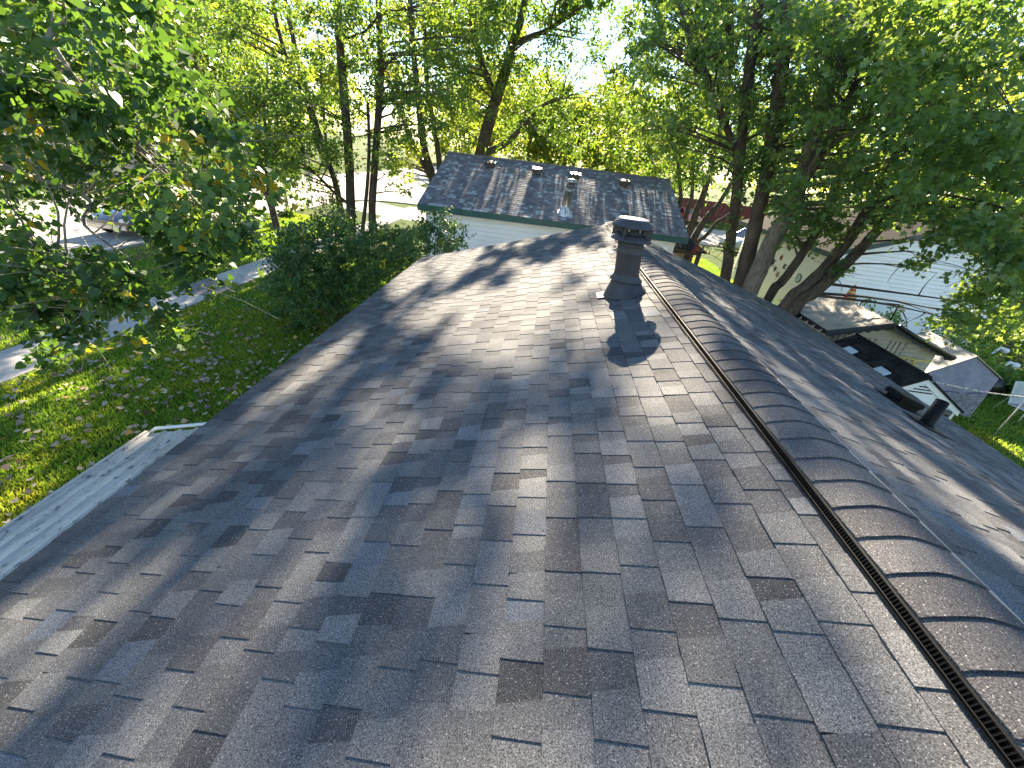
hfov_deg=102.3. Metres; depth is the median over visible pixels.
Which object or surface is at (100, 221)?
sedan
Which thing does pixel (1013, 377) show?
hosta plant
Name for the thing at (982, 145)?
yard maple tree
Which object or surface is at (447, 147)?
tree
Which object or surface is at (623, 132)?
tree
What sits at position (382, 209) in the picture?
driveway
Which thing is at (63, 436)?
fallen leaves
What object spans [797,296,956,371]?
tarped shed
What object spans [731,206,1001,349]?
gabled house
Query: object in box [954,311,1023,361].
sunlit shrub
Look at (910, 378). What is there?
shed
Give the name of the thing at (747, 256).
yard maple tree
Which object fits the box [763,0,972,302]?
yard maple tree
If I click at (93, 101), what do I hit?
maple tree
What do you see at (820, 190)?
tree
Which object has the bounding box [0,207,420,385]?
sidewalk
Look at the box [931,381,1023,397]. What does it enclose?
clothesline
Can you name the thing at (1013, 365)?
garden ornament
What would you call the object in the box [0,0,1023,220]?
sky
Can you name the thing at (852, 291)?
patio umbrella
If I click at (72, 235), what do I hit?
street
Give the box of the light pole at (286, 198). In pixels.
[265,63,288,208]
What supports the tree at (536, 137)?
on the ground at (716, 256)
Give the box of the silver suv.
[719,228,746,249]
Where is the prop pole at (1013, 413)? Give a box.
[994,402,1023,434]
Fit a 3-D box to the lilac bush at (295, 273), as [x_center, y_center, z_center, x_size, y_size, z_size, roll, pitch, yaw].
[-4.842,-2.690,11.444,5.721,4.671,3.274,8,29,1]
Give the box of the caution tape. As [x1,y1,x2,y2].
[898,356,931,364]
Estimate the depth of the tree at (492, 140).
77.08 m
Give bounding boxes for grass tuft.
[276,203,300,217]
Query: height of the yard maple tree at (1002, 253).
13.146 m
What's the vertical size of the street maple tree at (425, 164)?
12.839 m
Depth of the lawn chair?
11.73 m
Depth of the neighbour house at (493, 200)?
16.68 m
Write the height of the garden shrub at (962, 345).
2.301 m
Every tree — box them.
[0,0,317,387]
[34,0,222,134]
[125,0,272,159]
[148,0,332,143]
[165,0,517,234]
[193,61,319,228]
[256,0,385,160]
[361,0,547,184]
[414,0,640,163]
[423,84,499,161]
[455,56,525,156]
[477,63,587,163]
[495,76,595,164]
[531,82,622,169]
[567,63,690,177]
[576,0,786,261]
[577,92,663,177]
[607,0,815,281]
[640,77,755,197]
[685,0,1023,352]
[705,0,881,287]
[708,60,866,200]
[742,0,986,294]
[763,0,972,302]
[778,0,1023,310]
[789,28,1023,222]
[863,61,1023,219]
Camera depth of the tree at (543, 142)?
54.45 m
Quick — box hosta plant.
[980,349,1023,396]
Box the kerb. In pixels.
[72,200,738,256]
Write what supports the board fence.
on the ground at (716, 256)
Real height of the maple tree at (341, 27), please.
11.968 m
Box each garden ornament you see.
[989,347,1009,360]
[1005,361,1020,373]
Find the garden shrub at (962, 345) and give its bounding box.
[854,297,1007,370]
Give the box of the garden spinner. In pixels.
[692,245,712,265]
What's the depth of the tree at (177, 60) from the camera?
34.75 m
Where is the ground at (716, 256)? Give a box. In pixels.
[0,116,1023,526]
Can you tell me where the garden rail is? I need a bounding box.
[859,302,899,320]
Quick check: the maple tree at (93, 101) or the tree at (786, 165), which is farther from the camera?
the tree at (786, 165)
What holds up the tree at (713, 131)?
on the ground at (716, 256)
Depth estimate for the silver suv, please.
32.62 m
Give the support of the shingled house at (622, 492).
on the ground at (716, 256)
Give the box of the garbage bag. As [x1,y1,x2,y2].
[988,376,1005,393]
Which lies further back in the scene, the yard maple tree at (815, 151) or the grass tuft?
the grass tuft
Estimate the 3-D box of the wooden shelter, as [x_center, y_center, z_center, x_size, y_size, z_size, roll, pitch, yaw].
[7.915,-5.836,19.609,1.800,2.620,2.400,8,29,1]
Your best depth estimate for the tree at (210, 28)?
41.05 m
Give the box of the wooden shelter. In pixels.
[673,237,706,264]
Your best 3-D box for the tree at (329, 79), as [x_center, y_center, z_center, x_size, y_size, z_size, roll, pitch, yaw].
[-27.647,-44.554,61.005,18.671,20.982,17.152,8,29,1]
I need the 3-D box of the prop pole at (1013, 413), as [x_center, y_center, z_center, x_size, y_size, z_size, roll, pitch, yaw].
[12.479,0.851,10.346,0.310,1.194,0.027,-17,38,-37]
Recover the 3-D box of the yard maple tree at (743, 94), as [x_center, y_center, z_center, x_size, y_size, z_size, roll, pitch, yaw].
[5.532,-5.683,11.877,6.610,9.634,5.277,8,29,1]
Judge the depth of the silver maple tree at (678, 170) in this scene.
18.57 m
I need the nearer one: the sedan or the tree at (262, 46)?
the sedan
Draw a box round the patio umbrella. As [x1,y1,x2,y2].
[843,283,856,302]
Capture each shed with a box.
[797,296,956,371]
[833,333,963,419]
[918,329,1002,416]
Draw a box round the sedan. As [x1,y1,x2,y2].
[86,192,198,231]
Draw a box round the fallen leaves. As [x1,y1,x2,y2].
[0,242,354,522]
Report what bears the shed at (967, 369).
on the ground at (716, 256)
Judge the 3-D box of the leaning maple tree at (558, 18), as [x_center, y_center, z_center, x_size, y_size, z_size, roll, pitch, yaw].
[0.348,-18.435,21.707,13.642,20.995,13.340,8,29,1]
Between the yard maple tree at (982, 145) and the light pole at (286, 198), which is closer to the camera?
the yard maple tree at (982, 145)
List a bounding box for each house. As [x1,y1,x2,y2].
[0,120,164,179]
[0,216,1023,767]
[417,151,688,255]
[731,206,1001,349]
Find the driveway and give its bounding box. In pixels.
[334,201,425,221]
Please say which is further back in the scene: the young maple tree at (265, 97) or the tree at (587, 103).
the tree at (587, 103)
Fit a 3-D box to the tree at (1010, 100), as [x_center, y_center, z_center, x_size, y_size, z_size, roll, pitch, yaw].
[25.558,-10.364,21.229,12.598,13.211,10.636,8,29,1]
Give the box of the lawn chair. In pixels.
[993,381,1023,422]
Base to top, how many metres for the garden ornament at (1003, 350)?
0.875 m
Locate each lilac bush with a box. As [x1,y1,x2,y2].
[250,197,429,334]
[400,205,475,257]
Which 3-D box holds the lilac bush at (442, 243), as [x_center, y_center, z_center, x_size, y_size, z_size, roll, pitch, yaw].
[-2.520,-4.003,13.069,2.382,3.455,3.973,0,30,-13]
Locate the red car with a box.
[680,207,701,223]
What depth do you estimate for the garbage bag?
12.80 m
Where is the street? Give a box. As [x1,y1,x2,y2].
[0,166,725,261]
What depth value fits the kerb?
26.23 m
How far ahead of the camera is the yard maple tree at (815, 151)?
7.95 m
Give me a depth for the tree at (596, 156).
51.48 m
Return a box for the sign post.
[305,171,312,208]
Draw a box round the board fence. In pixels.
[675,196,751,224]
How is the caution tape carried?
attached to the tarped shed at (832, 320)
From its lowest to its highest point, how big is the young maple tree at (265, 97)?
7.062 m

